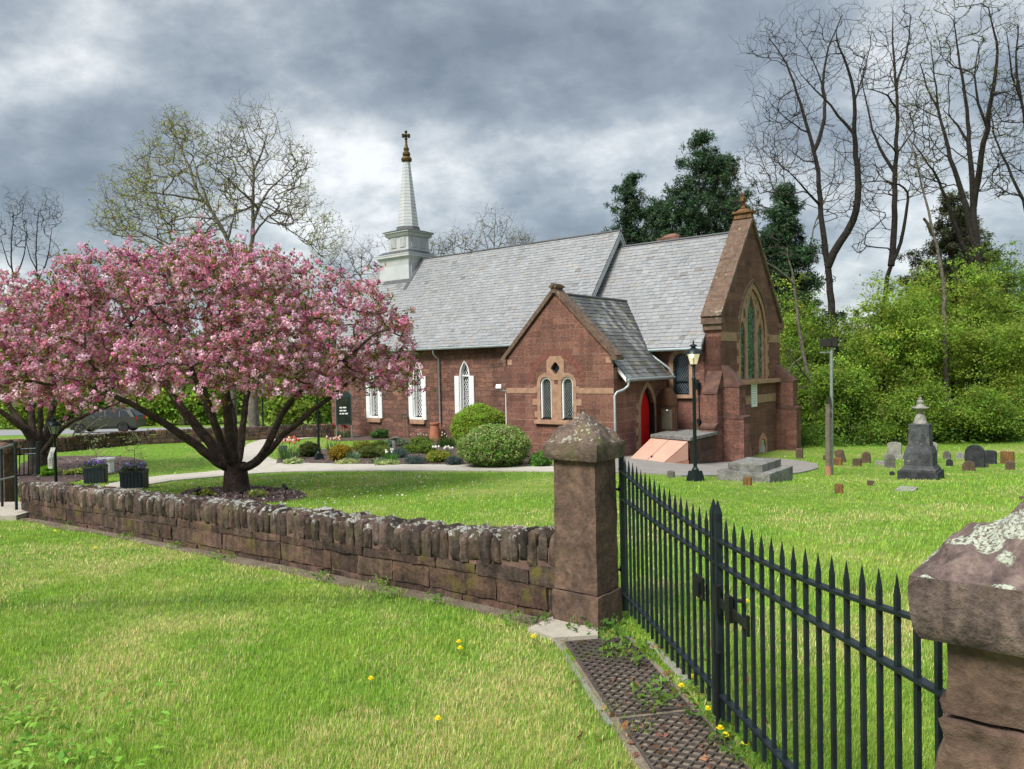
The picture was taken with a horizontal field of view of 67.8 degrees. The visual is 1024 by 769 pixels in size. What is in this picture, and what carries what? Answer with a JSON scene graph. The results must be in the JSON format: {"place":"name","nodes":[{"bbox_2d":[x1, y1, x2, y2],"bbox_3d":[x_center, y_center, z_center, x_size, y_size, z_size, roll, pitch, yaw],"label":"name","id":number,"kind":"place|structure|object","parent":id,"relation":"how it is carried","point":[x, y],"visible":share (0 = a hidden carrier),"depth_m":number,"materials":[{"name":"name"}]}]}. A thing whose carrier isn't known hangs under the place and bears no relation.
{"place":"outdoors","nodes":[
{"label":"outdoors","id":0,"kind":"place"},
{"bbox_2d":[0,425,325,435],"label":"road","id":1,"kind":"structure","parent":0,"point":[19,432],"depth_m":54.17,"materials":[{"name":"asphalt"}]},
{"bbox_2d":[65,407,145,432],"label":"car","id":2,"kind":"object","parent":1,"relation":"on","point":[130,418],"visible":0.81,"depth_m":49.62,"materials":[{"name":"grey paint"}]},
{"bbox_2d":[242,437,316,469],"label":"church path","id":3,"kind":"structure","parent":0,"point":[252,450],"depth_m":28.94,"materials":[{"name":"concrete"}]},
{"bbox_2d":[106,463,553,489],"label":"front path","id":4,"kind":"structure","parent":0,"point":[303,467],"depth_m":21.65,"materials":[{"name":"concrete"}]},
{"bbox_2d":[119,428,149,487],"bbox_3d":[-8.632,1.700,17.498,0.764,1.389,0.695,-1,1,0],"label":"planter box","id":5,"kind":"object","parent":4,"relation":"on","point":[134,475],"visible":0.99,"depth_m":17.35,"materials":[{"name":"black"}]},
{"bbox_2d":[0,393,1023,768],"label":"lawn","id":6,"kind":"structure","parent":0,"point":[152,451],"depth_m":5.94,"materials":[{"name":"plant"}]},
{"bbox_2d":[0,442,14,501],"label":"stone post","id":7,"kind":"object","parent":6,"relation":"on","point":[8,471],"visible":0.56,"depth_m":13.36,"materials":[{"name":"stone"}]},
{"bbox_2d":[17,441,39,475],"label":"iron gate","id":8,"kind":"structure","parent":7,"relation":"attached to","point":[37,448],"depth_m":13.62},
{"bbox_2d":[0,502,28,520],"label":"landing slab","id":9,"kind":"structure","parent":6,"relation":"on","point":[8,511],"depth_m":11.96,"materials":[{"name":"concrete"}]},
{"bbox_2d":[0,441,17,509],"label":"handrail","id":10,"kind":"object","parent":9,"relation":"on","point":[15,444],"visible":1,"depth_m":11.99,"materials":[{"name":"metal"}]},
{"bbox_2d":[0,185,36,324],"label":"bare tree","id":11,"kind":"object","parent":6,"relation":"on","point":[11,234],"visible":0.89,"depth_m":70.21,"materials":[{"name":"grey plant"}]},
{"bbox_2d":[0,382,50,428],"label":"bush","id":12,"kind":"object","parent":6,"relation":"on","point":[21,412],"visible":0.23,"depth_m":62.99,"materials":[{"name":"green plant"}]},
{"bbox_2d":[19,185,67,420],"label":"bare tree","id":13,"kind":"object","parent":6,"relation":"on","point":[36,250],"visible":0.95,"depth_m":70.14,"materials":[{"name":"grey plant"}]},
{"bbox_2d":[46,415,61,481],"bbox_3d":[-9.729,1.504,16.234,0.296,1.720,0.289,-1,1,0],"label":"lamp post","id":14,"kind":"object","parent":6,"relation":"on","point":[54,426],"visible":0.98,"depth_m":16.20,"materials":[{"name":"metal"}]},
{"bbox_2d":[24,374,120,424],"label":"bush","id":15,"kind":"object","parent":6,"relation":"on","point":[60,412],"visible":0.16,"depth_m":62.82,"materials":[{"name":"green plant"}]},
{"bbox_2d":[17,456,146,483],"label":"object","id":16,"kind":"object","parent":6,"relation":"on","point":[122,460],"visible":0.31,"depth_m":25.03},
{"bbox_2d":[0,266,151,475],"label":"cherry tree","id":17,"kind":"object","parent":16,"relation":"on","point":[32,432],"visible":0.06,"depth_m":22.32,"materials":[{"name":"pink plant"}]},
{"bbox_2d":[0,673,182,768],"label":"ground cover","id":18,"kind":"object","parent":6,"relation":"on","point":[61,754],"visible":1,"depth_m":3.67,"materials":[{"name":"green plant"}]},
{"bbox_2d":[80,435,113,483],"bbox_3d":[-10.508,1.875,19.252,0.782,1.248,0.760,0,2,33],"label":"planter box","id":19,"kind":"object","parent":6,"relation":"on","point":[95,472],"visible":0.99,"depth_m":19.11,"materials":[{"name":"black"}]},
{"bbox_2d":[100,380,191,425],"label":"bush","id":20,"kind":"object","parent":6,"relation":"on","point":[154,406],"visible":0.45,"depth_m":62.82,"materials":[{"name":"green plant"}]},
{"bbox_2d":[0,423,335,453],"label":"garden wall","id":21,"kind":"structure","parent":6,"relation":"on","point":[75,443],"depth_m":34.06,"materials":[{"name":"stone"}]},
{"bbox_2d":[17,322,326,417],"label":"woodland","id":22,"kind":"object","parent":6,"relation":"on","point":[240,398],"depth_m":81.65,"materials":[{"name":"green plant"}]},
{"bbox_2d":[96,104,249,416],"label":"budding tree","id":23,"kind":"object","parent":6,"relation":"on","point":[206,201],"visible":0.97,"depth_m":51.30,"materials":[{"name":"green plant"}]},
{"bbox_2d":[160,379,242,425],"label":"bush","id":24,"kind":"object","parent":6,"relation":"on","point":[198,411],"visible":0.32,"depth_m":62.87,"materials":[{"name":"green plant"}]},
{"bbox_2d":[86,150,352,424],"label":"budding tree","id":25,"kind":"object","parent":6,"relation":"on","point":[183,421],"visible":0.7,"depth_m":62.18,"materials":[{"name":"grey plant"}]},
{"bbox_2d":[180,486,305,502],"bbox_3d":[-5.520,2.262,15.499,2.201,0.373,4.426,-2,2,-32],"label":"cherry bed","id":26,"kind":"object","parent":6,"relation":"on","point":[282,499],"visible":0.37,"depth_m":15.07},
{"bbox_2d":[0,210,435,491],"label":"cherry tree","id":27,"kind":"object","parent":26,"relation":"on","point":[186,358],"visible":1,"depth_m":14.29,"materials":[{"name":"pink plant"}]},
{"bbox_2d":[191,88,326,426],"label":"budding tree","id":28,"kind":"object","parent":6,"relation":"on","point":[253,205],"visible":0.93,"depth_m":53.65,"materials":[{"name":"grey plant"}]},
{"bbox_2d":[248,330,271,426],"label":"old tree","id":29,"kind":"object","parent":6,"relation":"on","point":[253,412],"visible":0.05,"depth_m":49.77,"materials":[{"name":"grey plant"}]},
{"bbox_2d":[18,518,544,626],"bbox_3d":[-3.713,1.908,8.561,10.944,0.563,0.282,0,2,40],"label":"dirt strip","id":30,"kind":"object","parent":6,"relation":"on","point":[487,610],"visible":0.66,"depth_m":6.83,"materials":[{"name":"soil"}]},
{"bbox_2d":[239,379,326,426],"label":"bush","id":31,"kind":"object","parent":6,"relation":"on","point":[272,408],"visible":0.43,"depth_m":54.84,"materials":[{"name":"green plant"}]},
{"bbox_2d":[18,481,554,618],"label":"stone wall","id":32,"kind":"structure","parent":6,"relation":"on","point":[508,567],"depth_m":6.87,"materials":[{"name":"stone"}]},
{"bbox_2d":[291,386,331,423],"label":"bush","id":33,"kind":"object","parent":6,"relation":"on","point":[325,412],"visible":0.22,"depth_m":54.94,"materials":[{"name":"green plant"}]},
{"bbox_2d":[308,229,379,319],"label":"bare tree","id":34,"kind":"object","parent":6,"relation":"on","point":[331,263],"visible":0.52,"depth_m":84.69,"materials":[{"name":"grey plant"}]},
{"bbox_2d":[331,225,387,284],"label":"bare tree","id":35,"kind":"object","parent":6,"relation":"on","point":[361,257],"visible":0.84,"depth_m":84.72,"materials":[{"name":"grey plant"}]},
{"bbox_2d":[328,435,400,440],"bbox_3d":[-6.641,2.569,38.374,4.519,0.441,9.579,-1,1,0],"label":"corner bed","id":36,"kind":"object","parent":6,"relation":"on","point":[360,438],"visible":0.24,"depth_m":34.44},
{"bbox_2d":[335,390,352,437],"bbox_3d":[-7.746,1.379,35.108,0.760,2.200,0.099,-1,1,0],"label":"sign board","id":37,"kind":"object","parent":36,"relation":"on","point":[343,407],"visible":0.83,"depth_m":35.07,"materials":[{"name":"metal"}]},
{"bbox_2d":[277,438,531,463],"bbox_3d":[-3.538,2.492,31.429,9.496,0.511,17.531,-1,1,0],"label":"garden bed","id":38,"kind":"object","parent":6,"relation":"on","point":[365,460],"visible":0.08,"depth_m":25.73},
{"bbox_2d":[18,447,466,500],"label":"bark chips","id":39,"kind":"object","parent":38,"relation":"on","point":[252,488],"visible":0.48,"depth_m":15.77,"materials":[{"name":"wood"}]},
{"bbox_2d":[276,436,299,459],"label":"tulips","id":40,"kind":"object","parent":38,"relation":"on","point":[287,453],"visible":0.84,"depth_m":25.96,"materials":[{"name":"green plant"}]},
{"bbox_2d":[298,440,320,456],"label":"shrub","id":41,"kind":"object","parent":38,"relation":"on","point":[308,449],"visible":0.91,"depth_m":26.91,"materials":[{"name":"green plant"}]},
{"bbox_2d":[327,443,352,460],"bbox_3d":[-5.707,2.290,25.361,0.909,0.735,0.905,-2,2,-31],"label":"shrub","id":42,"kind":"object","parent":38,"relation":"on","point":[339,451],"visible":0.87,"depth_m":25.16,"materials":[{"name":"yellow plant"}]},
{"bbox_2d":[425,449,451,462],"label":"shrub","id":43,"kind":"object","parent":38,"relation":"on","point":[432,456],"visible":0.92,"depth_m":23.71,"materials":[{"name":"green plant"}]},
{"bbox_2d":[449,402,505,440],"bbox_3d":[-1.228,1.598,28.761,2.255,1.909,2.265,-1,1,24],"label":"boxwood","id":44,"kind":"object","parent":38,"relation":"on","point":[465,419],"visible":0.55,"depth_m":28.16,"materials":[{"name":"green plant"}]},
{"bbox_2d":[440,222,482,253],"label":"bare tree","id":45,"kind":"object","parent":6,"relation":"on","point":[466,242],"visible":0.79,"depth_m":84.25,"materials":[{"name":"grey plant"}]},
{"bbox_2d":[455,421,532,466],"bbox_3d":[-0.516,1.773,22.149,2.270,1.419,2.327,-1,1,0],"label":"boxwood","id":46,"kind":"object","parent":6,"relation":"on","point":[493,445],"visible":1,"depth_m":21.49,"materials":[{"name":"green plant"}]},
{"bbox_2d":[467,200,520,248],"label":"bare tree","id":47,"kind":"object","parent":6,"relation":"on","point":[494,236],"visible":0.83,"depth_m":84.34,"materials":[{"name":"grey plant"}]},
{"bbox_2d":[528,449,553,465],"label":"hosta","id":48,"kind":"object","parent":6,"relation":"on","point":[538,459],"visible":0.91,"depth_m":21.59,"materials":[{"name":"green plant"}]},
{"bbox_2d":[324,131,801,461],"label":"church","id":49,"kind":"structure","parent":6,"relation":"on","point":[537,340],"depth_m":28.54,"materials":[{"name":"stone"}]},
{"bbox_2d":[366,370,382,421],"bbox_3d":[-6.392,0.380,35.678,1.080,2.751,0.358,0,2,38],"label":"window","id":50,"kind":"structure","parent":49,"relation":"in","point":[375,408],"depth_m":35.80,"materials":[{"name":"white paint"}]},
{"bbox_2d":[408,364,426,423],"bbox_3d":[-4.149,0.376,33.921,1.080,2.757,0.359,0,2,38],"label":"window","id":51,"kind":"structure","parent":49,"relation":"in","point":[420,401],"depth_m":34.03,"materials":[{"name":"white paint"}]},
{"bbox_2d":[454,361,474,412],"bbox_3d":[-1.945,0.367,32.193,1.080,2.754,0.358,0,2,38],"label":"window","id":52,"kind":"structure","parent":49,"relation":"in","point":[464,387],"depth_m":32.32,"materials":[{"name":"white paint"}]},
{"bbox_2d":[540,377,551,418],"bbox_3d":[1.194,0.457,25.694,0.460,1.430,0.150,0,2,38],"label":"window","id":53,"kind":"structure","parent":49,"relation":"in","point":[546,405],"depth_m":25.77,"materials":[{"name":"glass"}]},
{"bbox_2d":[561,377,572,419],"bbox_3d":[1.871,0.455,25.163,0.460,1.430,0.150,0,2,38],"label":"window","id":54,"kind":"structure","parent":49,"relation":"in","point":[567,384],"depth_m":25.24,"materials":[{"name":"glass"}]},
{"bbox_2d":[641,392,649,446],"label":"door","id":55,"kind":"structure","parent":49,"relation":"in","point":[645,436],"depth_m":25.95,"materials":[{"name":"red paint"}]},
{"bbox_2d":[656,388,677,432],"bbox_3d":[5.270,1.227,25.929,0.760,2.250,0.086,0,2,38],"label":"niche","id":56,"kind":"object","parent":49,"relation":"in","point":[666,400],"depth_m":25.92,"materials":[{"name":"stone"}]},
{"bbox_2d":[673,353,688,393],"bbox_3d":[5.956,-0.375,26.657,0.600,1.450,0.190,0,2,38],"label":"window","id":57,"kind":"structure","parent":49,"relation":"in","point":[680,362],"depth_m":26.75,"materials":[{"name":"grey glass"}]},
{"bbox_2d":[528,617,597,640],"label":"stone slab","id":58,"kind":"structure","parent":6,"relation":"on","point":[554,629],"depth_m":4.96,"materials":[{"name":"stone"}]},
{"bbox_2d":[542,411,625,631],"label":"gate pillar","id":59,"kind":"structure","parent":6,"relation":"on","point":[583,450],"depth_m":5.11,"materials":[{"name":"stone"}]},
{"bbox_2d":[616,456,715,715],"bbox_3d":[0.846,1.001,4.482,0.080,1.161,1.684,-1,1,-8],"label":"gate leaf","id":60,"kind":"object","parent":59,"relation":"attached to","point":[700,587],"visible":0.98,"depth_m":4.31,"materials":[{"name":"metal"}]},
{"bbox_2d":[565,611,626,637],"bbox_3d":[0.554,1.577,5.032,0.420,0.122,0.397,-1,1,0],"label":"weed clump","id":61,"kind":"object","parent":6,"relation":"on","point":[616,629],"visible":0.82,"depth_m":4.99,"materials":[{"name":"green plant"}]},
{"bbox_2d":[554,639,688,726],"bbox_3d":[0.658,1.633,4.322,0.600,0.038,1.120,-1,1,-10],"label":"edging stone","id":62,"kind":"object","parent":6,"relation":"on","point":[675,669],"visible":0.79,"depth_m":4.30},
{"bbox_2d":[600,170,658,244],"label":"pine tree","id":63,"kind":"object","parent":6,"relation":"on","point":[626,191],"visible":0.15,"depth_m":47.41,"materials":[{"name":"green plant"}]},
{"bbox_2d":[560,636,750,768],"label":"drain bed","id":64,"kind":"object","parent":6,"relation":"on","point":[639,759],"visible":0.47,"depth_m":3.75,"materials":[{"name":"metal"}]},
{"bbox_2d":[565,636,689,716],"bbox_3d":[0.620,1.629,4.335,0.408,0.039,0.988,-1,1,-10],"label":"drain grate","id":65,"kind":"object","parent":64,"relation":"on","point":[577,649],"visible":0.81,"depth_m":4.26,"materials":[{"name":"metal"}]},
{"bbox_2d":[598,631,662,665],"bbox_3d":[0.708,1.571,4.556,0.396,0.109,0.435,-1,1,0],"label":"weed clump","id":66,"kind":"object","parent":64,"relation":"on","point":[624,640],"visible":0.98,"depth_m":4.57,"materials":[{"name":"green plant"}]},
{"bbox_2d":[567,640,767,768],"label":"leaf litter","id":67,"kind":"object","parent":64,"relation":"on","point":[635,754],"visible":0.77,"depth_m":3.66,"materials":[{"name":"brown plant"}]},
{"bbox_2d":[631,674,706,713],"bbox_3d":[0.802,1.603,3.968,0.406,0.108,0.408,-1,1,0],"label":"weed clump","id":68,"kind":"object","parent":64,"relation":"on","point":[661,679],"visible":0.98,"depth_m":3.96,"materials":[{"name":"green plant"}]},
{"bbox_2d":[619,710,748,768],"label":"drain grate","id":69,"kind":"object","parent":64,"relation":"on","point":[635,740],"visible":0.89,"depth_m":3.55,"materials":[{"name":"metal"}]},
{"bbox_2d":[708,719,769,759],"bbox_3d":[1.024,1.625,3.494,0.287,0.096,0.289,-2,2,-39],"label":"weed clump","id":70,"kind":"object","parent":64,"relation":"on","point":[732,742],"visible":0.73,"depth_m":3.48,"materials":[{"name":"green plant"}]},
{"bbox_2d":[725,724,801,768],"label":"weed clump","id":71,"kind":"object","parent":64,"relation":"on","point":[749,746],"visible":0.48,"depth_m":3.38,"materials":[{"name":"green plant"}]},
{"bbox_2d":[639,199,680,242],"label":"pine tree","id":72,"kind":"object","parent":6,"relation":"on","point":[657,215],"visible":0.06,"depth_m":46.36,"materials":[{"name":"green plant"}]},
{"bbox_2d":[631,429,717,463],"bbox_3d":[5.336,2.364,24.696,1.900,1.530,3.750,0,2,38],"label":"cellar entrance","id":73,"kind":"object","parent":6,"relation":"on","point":[671,446],"visible":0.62,"depth_m":23.89,"materials":[{"name":"stone"}]},
{"bbox_2d":[631,438,667,459],"bbox_3d":[4.329,2.067,23.909,0.888,0.635,1.256,0,2,38],"label":"cellar door","id":74,"kind":"structure","parent":73,"relation":"in","point":[653,445],"depth_m":23.91,"materials":[{"name":"paint"}]},
{"bbox_2d":[648,440,687,461],"bbox_3d":[4.797,2.069,23.394,1.020,0.635,1.053,0,2,38],"label":"cellar door","id":75,"kind":"structure","parent":73,"relation":"in","point":[671,447],"depth_m":23.36,"materials":[{"name":"paint"}]},
{"bbox_2d":[685,340,704,481],"bbox_3d":[3.980,0.582,16.635,0.380,3.090,0.370,-2,1,-26],"label":"lamp post","id":76,"kind":"object","parent":6,"relation":"on","point":[693,353],"visible":1,"depth_m":16.59,"materials":[{"name":"metal"}]},
{"bbox_2d":[625,128,781,281],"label":"pine tree","id":77,"kind":"object","parent":6,"relation":"on","point":[693,218],"visible":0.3,"depth_m":44.78,"materials":[{"name":"green plant"}]},
{"bbox_2d":[615,455,817,476],"bbox_3d":[6.080,2.392,23.772,6.456,0.927,12.811,-1,1,21],"label":"apron","id":78,"kind":"object","parent":6,"relation":"on","point":[679,469],"visible":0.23,"depth_m":22.03,"materials":[{"name":"concrete"}]},
{"bbox_2d":[703,153,771,257],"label":"pine tree","id":79,"kind":"object","parent":6,"relation":"on","point":[732,172],"visible":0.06,"depth_m":48.22,"materials":[{"name":"green plant"}]},
{"bbox_2d":[717,457,792,482],"bbox_3d":[5.528,1.987,17.305,1.206,0.512,1.510,0,2,38],"label":"table tomb","id":80,"kind":"object","parent":6,"relation":"on","point":[766,470],"visible":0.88,"depth_m":16.90,"materials":[{"name":"stone"}]},
{"bbox_2d":[717,111,865,271],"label":"bare tree","id":81,"kind":"object","parent":6,"relation":"on","point":[773,184],"visible":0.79,"depth_m":43.87,"materials":[{"name":"brown plant"}]},
{"bbox_2d":[763,227,821,434],"bbox_3d":[12.115,-1.696,33.488,3.845,10.805,2.708,-2,2,-41],"label":"dead tree","id":82,"kind":"object","parent":6,"relation":"on","point":[801,343],"visible":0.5,"depth_m":33.39,"materials":[{"name":"grey plant"}]},
{"bbox_2d":[771,270,829,422],"bbox_3d":[14.488,-1.679,38.753,3.817,8.506,3.440,0,2,43],"label":"leafy tree","id":83,"kind":"object","parent":6,"relation":"on","point":[786,326],"visible":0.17,"depth_m":38.39,"materials":[{"name":"green plant"}]},
{"bbox_2d":[758,179,860,374],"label":"pine tree","id":84,"kind":"object","parent":6,"relation":"on","point":[783,217],"visible":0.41,"depth_m":41.03,"materials":[{"name":"green plant"}]},
{"bbox_2d":[731,0,893,367],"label":"bare tree","id":85,"kind":"object","parent":6,"relation":"on","point":[829,258],"visible":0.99,"depth_m":37.62,"materials":[{"name":"brown plant"}]},
{"bbox_2d":[780,301,845,431],"bbox_3d":[14.383,-0.745,36.963,4.276,6.554,3.955,-1,1,0],"label":"leafy tree","id":86,"kind":"object","parent":6,"relation":"on","point":[813,346],"visible":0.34,"depth_m":36.71,"materials":[{"name":"green plant"}]},
{"bbox_2d":[819,338,837,474],"bbox_3d":[8.583,0.610,20.643,0.449,3.695,0.253,-1,1,0],"label":"light pole","id":87,"kind":"object","parent":6,"relation":"on","point":[831,343],"visible":0.79,"depth_m":20.60,"materials":[{"name":"metal"}]},
{"bbox_2d":[825,404,831,475],"bbox_3d":[8.459,1.537,20.402,0.153,2.004,0.153,-1,1,22],"label":"wooden post","id":88,"kind":"object","parent":6,"relation":"on","point":[828,440],"visible":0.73,"depth_m":20.35,"materials":[{"name":"brown wood"}]},
{"bbox_2d":[798,339,885,440],"bbox_3d":[13.862,0.279,32.497,3.523,4.593,3.687,-1,1,0],"label":"leafy tree","id":89,"kind":"object","parent":6,"relation":"on","point":[847,392],"visible":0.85,"depth_m":31.99,"materials":[{"name":"green plant"}]},
{"bbox_2d":[830,0,946,396],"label":"bare tree","id":90,"kind":"object","parent":6,"relation":"on","point":[893,252],"visible":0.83,"depth_m":39.75,"materials":[{"name":"brown plant"}]},
{"bbox_2d":[828,270,950,419],"bbox_3d":[16.672,-1.247,33.815,4.852,7.490,5.280,0,2,30],"label":"leafy tree","id":91,"kind":"object","parent":6,"relation":"on","point":[908,339],"visible":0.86,"depth_m":32.83,"materials":[{"name":"green plant"}]},
{"bbox_2d":[853,376,959,441],"bbox_3d":[16.274,1.095,31.625,4.097,3.037,3.659,-1,1,23],"label":"bush","id":92,"kind":"object","parent":6,"relation":"on","point":[897,408],"visible":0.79,"depth_m":31.21,"materials":[{"name":"green plant"}]},
{"bbox_2d":[803,291,1019,425],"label":"woodland","id":93,"kind":"object","parent":6,"relation":"on","point":[842,335],"depth_m":50.00,"materials":[{"name":"green plant"}]},
{"bbox_2d":[801,411,1023,447],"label":"undergrowth","id":94,"kind":"object","parent":6,"relation":"on","point":[953,436],"visible":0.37,"depth_m":31.05,"materials":[{"name":"green plant"}]},
{"bbox_2d":[889,94,949,404],"bbox_3d":[18.212,-4.923,34.099,2.493,16.364,2.942,-1,1,0],"label":"dead tree","id":95,"kind":"object","parent":6,"relation":"on","point":[929,224],"visible":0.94,"depth_m":34.05,"materials":[{"name":"grey plant"}]},
{"bbox_2d":[897,397,943,479],"bbox_3d":[9.457,1.270,17.647,0.840,1.971,0.840,0,2,38],"label":"monument","id":96,"kind":"object","parent":6,"relation":"on","point":[920,456],"visible":0.99,"depth_m":17.46,"materials":[{"name":"stone"}]},
{"bbox_2d":[870,188,1005,411],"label":"pine tree","id":97,"kind":"object","parent":6,"relation":"on","point":[948,236],"visible":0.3,"depth_m":44.46,"materials":[{"name":"green plant"}]},
{"bbox_2d":[868,244,1023,413],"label":"leafy tree","id":98,"kind":"object","parent":6,"relation":"on","point":[982,302],"visible":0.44,"depth_m":34.45,"materials":[{"name":"green plant"}]},
{"bbox_2d":[879,0,1023,385],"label":"bare tree","id":99,"kind":"object","parent":6,"relation":"on","point":[970,213],"visible":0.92,"depth_m":36.64,"materials":[{"name":"brown plant"}]},
{"bbox_2d":[907,501,1023,768],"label":"gate pillar","id":100,"kind":"structure","parent":6,"relation":"on","point":[965,592],"depth_m":1.68,"materials":[{"name":"brown stone"}]},
{"bbox_2d":[710,501,945,768],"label":"gate leaf","id":101,"kind":"object","parent":100,"relation":"attached to","point":[725,606],"visible":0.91,"depth_m":2.83,"materials":[{"name":"metal"}]},
{"bbox_2d":[965,444,984,467],"bbox_3d":[13.793,2.188,22.713,0.510,0.795,0.160,0,2,43],"label":"gravestone","id":102,"kind":"object","parent":6,"relation":"on","point":[975,453],"visible":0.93,"depth_m":22.62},
{"bbox_2d":[933,382,1023,441],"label":"leafy tree","id":103,"kind":"object","parent":6,"relation":"on","point":[977,410],"visible":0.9,"depth_m":30.55,"materials":[{"name":"green plant"}]},
{"bbox_2d":[934,215,1023,402],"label":"pine tree","id":104,"kind":"object","parent":6,"relation":"on","point":[985,237],"visible":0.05,"depth_m":46.19,"materials":[{"name":"green plant"}]},
{"bbox_2d":[938,307,1023,420],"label":"leafy tree","id":105,"kind":"object","parent":6,"relation":"on","point":[993,343],"visible":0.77,"depth_m":32.24,"materials":[{"name":"green plant"}]},
{"bbox_2d":[959,239,1023,420],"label":"leafy tree","id":106,"kind":"object","parent":6,"relation":"on","point":[1009,276],"visible":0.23,"depth_m":41.92,"materials":[{"name":"green plant"}]},
{"bbox_2d":[962,0,1023,209],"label":"bare tree","id":107,"kind":"object","parent":6,"relation":"on","point":[1021,103],"visible":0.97,"depth_m":34.20,"materials":[{"name":"brown plant"}]},
{"bbox_2d":[0,0,1023,347],"label":"sky","id":108,"kind":"structure","parent":0,"point":[536,109],"materials":[{"name":"grey"}]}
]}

